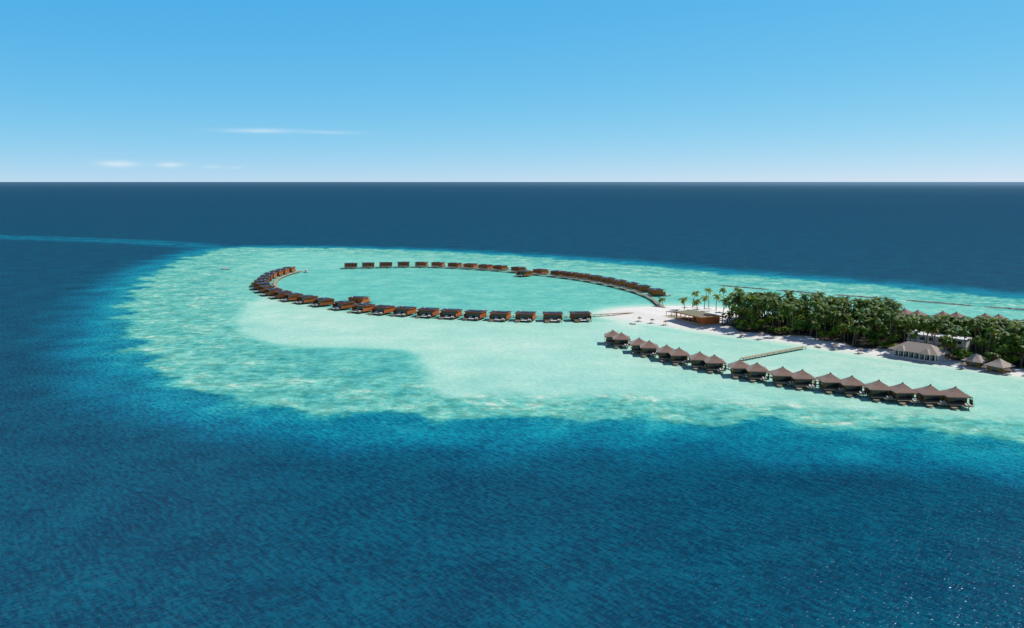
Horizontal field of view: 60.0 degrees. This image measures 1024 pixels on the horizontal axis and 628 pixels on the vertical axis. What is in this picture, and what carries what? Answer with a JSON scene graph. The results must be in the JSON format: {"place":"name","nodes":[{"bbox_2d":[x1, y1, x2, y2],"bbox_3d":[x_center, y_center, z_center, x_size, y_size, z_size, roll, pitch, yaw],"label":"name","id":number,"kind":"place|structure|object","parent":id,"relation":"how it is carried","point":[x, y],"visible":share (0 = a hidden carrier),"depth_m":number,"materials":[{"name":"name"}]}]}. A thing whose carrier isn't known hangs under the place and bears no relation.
{"place":"outdoors","nodes":[
{"label":"outdoors","id":0,"kind":"place"},
{"bbox_2d":[0,182,1023,627],"bbox_3d":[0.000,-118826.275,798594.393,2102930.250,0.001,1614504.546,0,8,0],"label":"sea","id":1,"kind":"structure","parent":0,"point":[192,434],"depth_m":301.95,"materials":[{"name":"liquid"}]},
{"bbox_2d":[251,282,269,289],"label":"water villa","id":2,"kind":"object","parent":1,"relation":"on","point":[257,284],"visible":0.59,"depth_m":664.32,"materials":[{"name":"brown wood"}]},
{"bbox_2d":[249,279,272,285],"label":"water villa","id":3,"kind":"object","parent":1,"relation":"in","point":[264,280],"visible":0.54,"depth_m":681.06,"materials":[{"name":"brown wood"}]},
{"bbox_2d":[252,277,274,284],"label":"water villa","id":4,"kind":"object","parent":1,"relation":"in","point":[263,278],"visible":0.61,"depth_m":701.30,"materials":[{"name":"brown wood"}]},
{"bbox_2d":[254,274,273,280],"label":"water villa","id":5,"kind":"object","parent":1,"relation":"in","point":[270,276],"visible":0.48,"depth_m":720.07,"materials":[{"name":"brown wood"}]},
{"bbox_2d":[256,285,275,293],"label":"water villa","id":6,"kind":"object","parent":1,"relation":"in","point":[261,288],"visible":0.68,"depth_m":646.40,"materials":[{"name":"brown wood"}]},
{"bbox_2d":[258,287,282,296],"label":"water villa","id":7,"kind":"object","parent":1,"relation":"in","point":[269,291],"visible":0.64,"depth_m":628.89,"materials":[{"name":"brown wood"}]},
{"bbox_2d":[263,272,277,278],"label":"water villa","id":8,"kind":"object","parent":1,"relation":"in","point":[274,275],"visible":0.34,"depth_m":739.60,"materials":[{"name":"brown wood"}]},
{"bbox_2d":[269,270,286,275],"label":"water villa","id":9,"kind":"object","parent":1,"relation":"in","point":[279,272],"visible":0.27,"depth_m":758.59,"materials":[{"name":"brown wood"}]},
{"bbox_2d":[271,290,291,299],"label":"water villa","id":10,"kind":"object","parent":1,"relation":"on","point":[278,294],"visible":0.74,"depth_m":614.00,"materials":[{"name":"brown wood"}]},
{"bbox_2d":[275,268,289,273],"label":"water villa","id":11,"kind":"object","parent":1,"relation":"in","point":[286,270],"visible":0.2,"depth_m":773.32,"materials":[{"name":"brown wood"}]},
{"bbox_2d":[283,267,295,272],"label":"water villa","id":12,"kind":"object","parent":1,"relation":"in","point":[291,269],"visible":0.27,"depth_m":788.43,"materials":[{"name":"brown wood"}]},
{"bbox_2d":[278,292,303,301],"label":"water villa","id":13,"kind":"object","parent":1,"relation":"on","point":[291,296],"visible":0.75,"depth_m":600.53,"materials":[{"name":"brown wood"}]},
{"bbox_2d":[292,295,318,303],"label":"water villa","id":14,"kind":"object","parent":1,"relation":"on","point":[301,299],"visible":0.78,"depth_m":589.48,"materials":[{"name":"brown wood"}]},
{"bbox_2d":[311,297,334,306],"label":"water villa","id":15,"kind":"object","parent":1,"relation":"on","point":[326,301],"visible":0.84,"depth_m":576.37,"materials":[{"name":"brown wood"}]},
{"bbox_2d":[327,300,354,310],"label":"water villa","id":16,"kind":"object","parent":1,"relation":"on","point":[343,304],"visible":0.86,"depth_m":561.26,"materials":[{"name":"brown wood"}]},
{"bbox_2d":[344,263,357,268],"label":"water villa","id":17,"kind":"object","parent":1,"relation":"on","point":[348,265],"visible":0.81,"depth_m":827.34,"materials":[{"name":"brown wood"}]},
{"bbox_2d":[348,296,371,303],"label":"overwater bungalow","id":18,"kind":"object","parent":1,"relation":"in","point":[360,299],"depth_m":584.24,"materials":[{"name":"brown wood"}]},
{"bbox_2d":[347,303,375,313],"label":"water villa","id":19,"kind":"object","parent":1,"relation":"in","point":[361,307],"visible":0.8,"depth_m":548.94,"materials":[{"name":"brown wood"}]},
{"bbox_2d":[362,262,373,266],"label":"water villa","id":20,"kind":"object","parent":1,"relation":"in","point":[367,264],"visible":0.69,"depth_m":832.01,"materials":[{"name":"brown wood"}]},
{"bbox_2d":[368,304,394,314],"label":"water villa","id":21,"kind":"object","parent":1,"relation":"on","point":[380,309],"visible":0.86,"depth_m":541.91,"materials":[{"name":"brown wood"}]},
{"bbox_2d":[379,262,391,267],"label":"water villa","id":22,"kind":"object","parent":1,"relation":"on","point":[385,264],"visible":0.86,"depth_m":836.35,"materials":[{"name":"brown wood"}]},
{"bbox_2d":[397,262,409,267],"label":"water villa","id":23,"kind":"object","parent":1,"relation":"on","point":[403,263],"visible":0.81,"depth_m":839.30,"materials":[{"name":"brown wood"}]},
{"bbox_2d":[391,306,416,316],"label":"water villa","id":24,"kind":"object","parent":1,"relation":"on","point":[403,310],"visible":0.87,"depth_m":536.39,"materials":[{"name":"brown wood"}]},
{"bbox_2d":[414,262,427,267],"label":"water villa","id":25,"kind":"object","parent":1,"relation":"on","point":[420,264],"visible":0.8,"depth_m":839.17,"materials":[{"name":"brown wood"}]},
{"bbox_2d":[415,307,439,318],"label":"water villa","id":26,"kind":"object","parent":1,"relation":"on","point":[427,312],"visible":0.88,"depth_m":530.22,"materials":[{"name":"brown wood"}]},
{"bbox_2d":[431,262,444,267],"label":"water villa","id":27,"kind":"object","parent":1,"relation":"on","point":[437,264],"visible":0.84,"depth_m":837.12,"materials":[{"name":"brown wood"}]},
{"bbox_2d":[438,308,462,319],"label":"water villa","id":28,"kind":"object","parent":1,"relation":"on","point":[445,313],"visible":0.88,"depth_m":525.36,"materials":[{"name":"brown wood"}]},
{"bbox_2d":[273,270,633,317],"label":"boardwalk","id":29,"kind":"structure","parent":1,"relation":"on","point":[276,282],"depth_m":540.87,"materials":[{"name":"brown wood"}]},
{"bbox_2d":[448,262,462,268],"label":"water villa","id":30,"kind":"object","parent":1,"relation":"on","point":[453,264],"visible":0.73,"depth_m":831.29,"materials":[{"name":"brown wood"}]},
{"bbox_2d":[463,263,477,268],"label":"water villa","id":31,"kind":"object","parent":1,"relation":"on","point":[469,265],"visible":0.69,"depth_m":824.60,"materials":[{"name":"brown wood"}]},
{"bbox_2d":[462,309,487,320],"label":"water villa","id":32,"kind":"object","parent":1,"relation":"in","point":[469,314],"visible":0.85,"depth_m":521.10,"materials":[{"name":"brown wood"}]},
{"bbox_2d":[478,264,492,268],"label":"water villa","id":33,"kind":"object","parent":1,"relation":"on","point":[485,266],"visible":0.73,"depth_m":815.05,"materials":[{"name":"brown wood"}]},
{"bbox_2d":[488,310,511,321],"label":"water villa","id":34,"kind":"object","parent":1,"relation":"in","point":[499,315],"visible":0.84,"depth_m":517.09,"materials":[{"name":"brown wood"}]},
{"bbox_2d":[492,265,510,270],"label":"water villa","id":35,"kind":"object","parent":1,"relation":"on","point":[499,267],"visible":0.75,"depth_m":806.75,"materials":[{"name":"brown wood"}]},
{"bbox_2d":[353,265,669,307],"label":"boardwalk","id":36,"kind":"structure","parent":1,"relation":"on","point":[601,283],"depth_m":736.93,"materials":[{"name":"brown wood"}]},
{"bbox_2d":[511,266,526,272],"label":"water villa","id":37,"kind":"object","parent":1,"relation":"on","point":[516,268],"visible":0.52,"depth_m":791.23,"materials":[{"name":"brown wood"}]},
{"bbox_2d":[514,270,532,276],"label":"ring pavilion","id":38,"kind":"structure","parent":1,"relation":"in","point":[521,273],"depth_m":757.86,"materials":[{"name":"brown wood"}]},
{"bbox_2d":[514,311,536,322],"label":"water villa","id":39,"kind":"object","parent":1,"relation":"in","point":[526,316],"visible":0.91,"depth_m":514.96,"materials":[{"name":"brown wood"}]},
{"bbox_2d":[533,268,549,274],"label":"water villa","id":40,"kind":"object","parent":1,"relation":"on","point":[540,271],"visible":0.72,"depth_m":771.41,"materials":[{"name":"brown wood"}]},
{"bbox_2d":[542,311,562,322],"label":"water villa","id":41,"kind":"object","parent":1,"relation":"in","point":[553,315],"visible":0.85,"depth_m":513.78,"materials":[{"name":"brown wood"}]},
{"bbox_2d":[550,270,566,276],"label":"water villa","id":42,"kind":"object","parent":1,"relation":"on","point":[556,272],"visible":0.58,"depth_m":755.01,"materials":[{"name":"brown wood"}]},
{"bbox_2d":[562,271,578,278],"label":"water villa","id":43,"kind":"object","parent":1,"relation":"on","point":[568,274],"visible":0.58,"depth_m":744.55,"materials":[{"name":"brown wood"}]},
{"bbox_2d":[569,311,591,322],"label":"water villa","id":44,"kind":"object","parent":1,"relation":"in","point":[580,315],"visible":0.88,"depth_m":515.04,"materials":[{"name":"brown wood"}]},
{"bbox_2d":[575,273,590,279],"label":"water villa","id":45,"kind":"object","parent":1,"relation":"on","point":[583,276],"visible":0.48,"depth_m":731.79,"materials":[{"name":"brown wood"}]},
{"bbox_2d":[586,275,602,281],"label":"water villa","id":46,"kind":"object","parent":1,"relation":"on","point":[594,278],"visible":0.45,"depth_m":716.77,"materials":[{"name":"brown wood"}]},
{"bbox_2d":[598,277,616,283],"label":"water villa","id":47,"kind":"object","parent":1,"relation":"on","point":[604,280],"visible":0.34,"depth_m":701.16,"materials":[{"name":"brown wood"}]},
{"bbox_2d":[604,330,618,345],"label":"thatched villa","id":48,"kind":"object","parent":1,"relation":"on","point":[609,335],"visible":0.66,"depth_m":441.24,"materials":[{"name":"brown plant"}]},
{"bbox_2d":[611,279,627,286],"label":"water villa","id":49,"kind":"object","parent":1,"relation":"on","point":[617,282],"visible":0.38,"depth_m":685.13,"materials":[{"name":"brown wood"}]},
{"bbox_2d":[612,332,630,348],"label":"thatched villa","id":50,"kind":"object","parent":1,"relation":"on","point":[621,339],"visible":0.85,"depth_m":433.69,"materials":[{"name":"brown plant"}]},
{"bbox_2d":[622,282,639,288],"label":"water villa","id":51,"kind":"object","parent":1,"relation":"on","point":[629,285],"visible":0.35,"depth_m":666.56,"materials":[{"name":"brown wood"}]},
{"bbox_2d":[629,337,645,354],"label":"thatched villa","id":52,"kind":"object","parent":1,"relation":"on","point":[636,344],"visible":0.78,"depth_m":419.03,"materials":[{"name":"brown plant"}]},
{"bbox_2d":[632,284,651,292],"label":"water villa","id":53,"kind":"object","parent":1,"relation":"on","point":[641,288],"visible":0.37,"depth_m":647.58,"materials":[{"name":"brown wood"}]},
{"bbox_2d":[640,340,658,357],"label":"thatched villa","id":54,"kind":"object","parent":1,"relation":"on","point":[649,347],"visible":0.87,"depth_m":411.58,"materials":[{"name":"brown plant"}]},
{"bbox_2d":[645,288,670,296],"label":"water villa","id":55,"kind":"object","parent":1,"relation":"on","point":[655,291],"visible":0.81,"depth_m":625.97,"materials":[{"name":"brown wood"}]},
{"bbox_2d":[656,344,674,362],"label":"thatched villa","id":56,"kind":"object","parent":1,"relation":"on","point":[664,351],"visible":0.8,"depth_m":400.89,"materials":[{"name":"brown plant"}]},
{"bbox_2d":[669,347,690,365],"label":"thatched villa","id":57,"kind":"object","parent":1,"relation":"on","point":[679,354],"visible":0.9,"depth_m":394.00,"materials":[{"name":"brown plant"}]},
{"bbox_2d":[688,351,707,369],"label":"thatched villa","id":58,"kind":"object","parent":1,"relation":"on","point":[697,359],"visible":0.84,"depth_m":384.29,"materials":[{"name":"brown plant"}]},
{"bbox_2d":[704,354,725,373],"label":"thatched villa","id":59,"kind":"object","parent":1,"relation":"on","point":[714,362],"visible":0.92,"depth_m":377.51,"materials":[{"name":"brown plant"}]},
{"bbox_2d":[728,359,749,378],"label":"thatched villa","id":60,"kind":"object","parent":1,"relation":"on","point":[738,367],"visible":0.82,"depth_m":367.11,"materials":[{"name":"brown plant"}]},
{"bbox_2d":[718,285,767,289],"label":"breakwater","id":61,"kind":"object","parent":1,"relation":"on","point":[741,287],"visible":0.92,"depth_m":679.12,"materials":[{"name":"grey stone"}]},
{"bbox_2d":[746,362,769,382],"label":"thatched villa","id":62,"kind":"object","parent":1,"relation":"on","point":[756,370],"visible":0.92,"depth_m":360.86,"materials":[{"name":"brown plant"}]},
{"bbox_2d":[628,340,915,394],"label":"jetty row","id":63,"kind":"object","parent":1,"relation":"on","point":[766,372],"visible":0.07,"depth_m":368.62,"materials":[{"name":"brown wood"}]},
{"bbox_2d":[741,346,805,360],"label":"pier","id":64,"kind":"structure","parent":1,"relation":"on","point":[779,351],"depth_m":414.01,"materials":[{"name":"brown wood"}]},
{"bbox_2d":[769,366,793,386],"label":"thatched villa","id":65,"kind":"object","parent":1,"relation":"on","point":[782,374],"visible":0.92,"depth_m":352.78,"materials":[{"name":"brown plant"}]},
{"bbox_2d":[776,290,817,293],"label":"breakwater","id":66,"kind":"object","parent":1,"relation":"on","point":[798,291],"visible":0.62,"depth_m":649.78,"materials":[{"name":"grey stone"}]},
{"bbox_2d":[791,369,816,390],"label":"thatched villa","id":67,"kind":"object","parent":1,"relation":"on","point":[802,377],"visible":0.92,"depth_m":347.41,"materials":[{"name":"brown plant"}]},
{"bbox_2d":[815,372,846,393],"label":"thatched villa","id":68,"kind":"object","parent":1,"relation":"on","point":[830,381],"visible":0.92,"depth_m":341.50,"materials":[{"name":"brown plant"}]},
{"bbox_2d":[840,375,866,397],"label":"thatched villa","id":69,"kind":"object","parent":1,"relation":"on","point":[852,384],"visible":0.91,"depth_m":336.21,"materials":[{"name":"brown plant"}]},
{"bbox_2d":[838,294,894,299],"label":"breakwater","id":70,"kind":"object","parent":1,"relation":"on","point":[862,296],"visible":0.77,"depth_m":622.29,"materials":[{"name":"grey stone"}]},
{"bbox_2d":[865,380,894,401],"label":"thatched villa","id":71,"kind":"object","parent":1,"relation":"on","point":[878,389],"visible":0.93,"depth_m":328.96,"materials":[{"name":"brown plant"}]},
{"bbox_2d":[889,382,920,405],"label":"thatched villa","id":72,"kind":"object","parent":1,"relation":"on","point":[902,391],"visible":0.81,"depth_m":324.36,"materials":[{"name":"brown plant"}]},
{"bbox_2d":[898,308,911,315],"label":"villa","id":73,"kind":"object","parent":1,"relation":"on","point":[905,311],"visible":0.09,"depth_m":517.79,"materials":[{"name":"brown plant"}]},
{"bbox_2d":[906,310,927,315],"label":"villa","id":74,"kind":"object","parent":1,"relation":"on","point":[919,312],"visible":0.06,"depth_m":511.62,"materials":[{"name":"brown plant"}]},
{"bbox_2d":[913,384,948,408],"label":"thatched villa","id":75,"kind":"object","parent":1,"relation":"on","point":[930,393],"visible":0.9,"depth_m":321.33,"materials":[{"name":"brown plant"}]},
{"bbox_2d":[906,300,972,305],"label":"breakwater","id":76,"kind":"object","parent":1,"relation":"on","point":[938,302],"visible":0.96,"depth_m":591.04,"materials":[{"name":"grey stone"}]},
{"bbox_2d":[931,311,950,316],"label":"villa","id":77,"kind":"object","parent":1,"relation":"on","point":[942,313],"visible":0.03,"depth_m":508.09,"materials":[{"name":"brown plant"}]},
{"bbox_2d":[941,386,973,410],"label":"thatched villa","id":78,"kind":"object","parent":1,"relation":"on","point":[955,395],"visible":0.74,"depth_m":317.89,"materials":[{"name":"brown plant"}]},
{"bbox_2d":[950,311,966,317],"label":"villa","id":79,"kind":"object","parent":1,"relation":"on","point":[956,314],"visible":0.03,"depth_m":504.07,"materials":[{"name":"brown plant"}]},
{"bbox_2d":[974,313,991,319],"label":"villa","id":80,"kind":"object","parent":1,"relation":"on","point":[984,315],"visible":0.04,"depth_m":499.46,"materials":[{"name":"brown plant"}]},
{"bbox_2d":[985,306,1023,309],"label":"breakwater","id":81,"kind":"object","parent":1,"relation":"on","point":[1004,308],"visible":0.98,"depth_m":565.88,"materials":[{"name":"grey stone"}]},
{"bbox_2d":[0,0,1023,181],"label":"sky","id":82,"kind":"structure","parent":0,"point":[91,90],"materials":[{"name":"blue"}]},
{"bbox_2d":[607,306,1023,376],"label":"beach","id":83,"kind":"structure","parent":0,"point":[657,314],"depth_m":464.83,"materials":[{"name":"white sand"}]},
{"bbox_2d":[664,310,721,324],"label":"beach bar","id":84,"kind":"object","parent":83,"relation":"on","point":[701,318],"visible":1,"depth_m":500.55,"materials":[{"name":"brown wood"}]},
{"bbox_2d":[658,287,1023,368],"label":"palm trees","id":85,"kind":"object","parent":83,"relation":"on","point":[881,312],"visible":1,"depth_m":445.76,"materials":[{"name":"green plant"}]},
{"bbox_2d":[721,303,1023,363],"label":"broadleaf trees","id":86,"kind":"object","parent":83,"relation":"on","point":[802,320],"visible":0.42,"depth_m":443.93,"materials":[{"name":"green plant"}]},
{"bbox_2d":[887,341,950,362],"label":"pavilion building","id":87,"kind":"structure","parent":83,"relation":"on","point":[925,352],"depth_m":401.40,"materials":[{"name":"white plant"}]},
{"bbox_2d":[907,331,972,350],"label":"building","id":88,"kind":"structure","parent":83,"relation":"on","point":[961,344],"depth_m":418.04,"materials":[{"name":"white paint"}]},
{"bbox_2d":[961,353,990,367],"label":"garden hut","id":89,"kind":"object","parent":83,"relation":"on","point":[976,360],"visible":0.94,"depth_m":384.96,"materials":[{"name":"brown plant"}]},
{"bbox_2d":[983,358,1014,373],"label":"garden hut","id":90,"kind":"object","parent":83,"relation":"on","point":[999,365],"visible":0.94,"depth_m":375.47,"materials":[{"name":"brown plant"}]}
]}

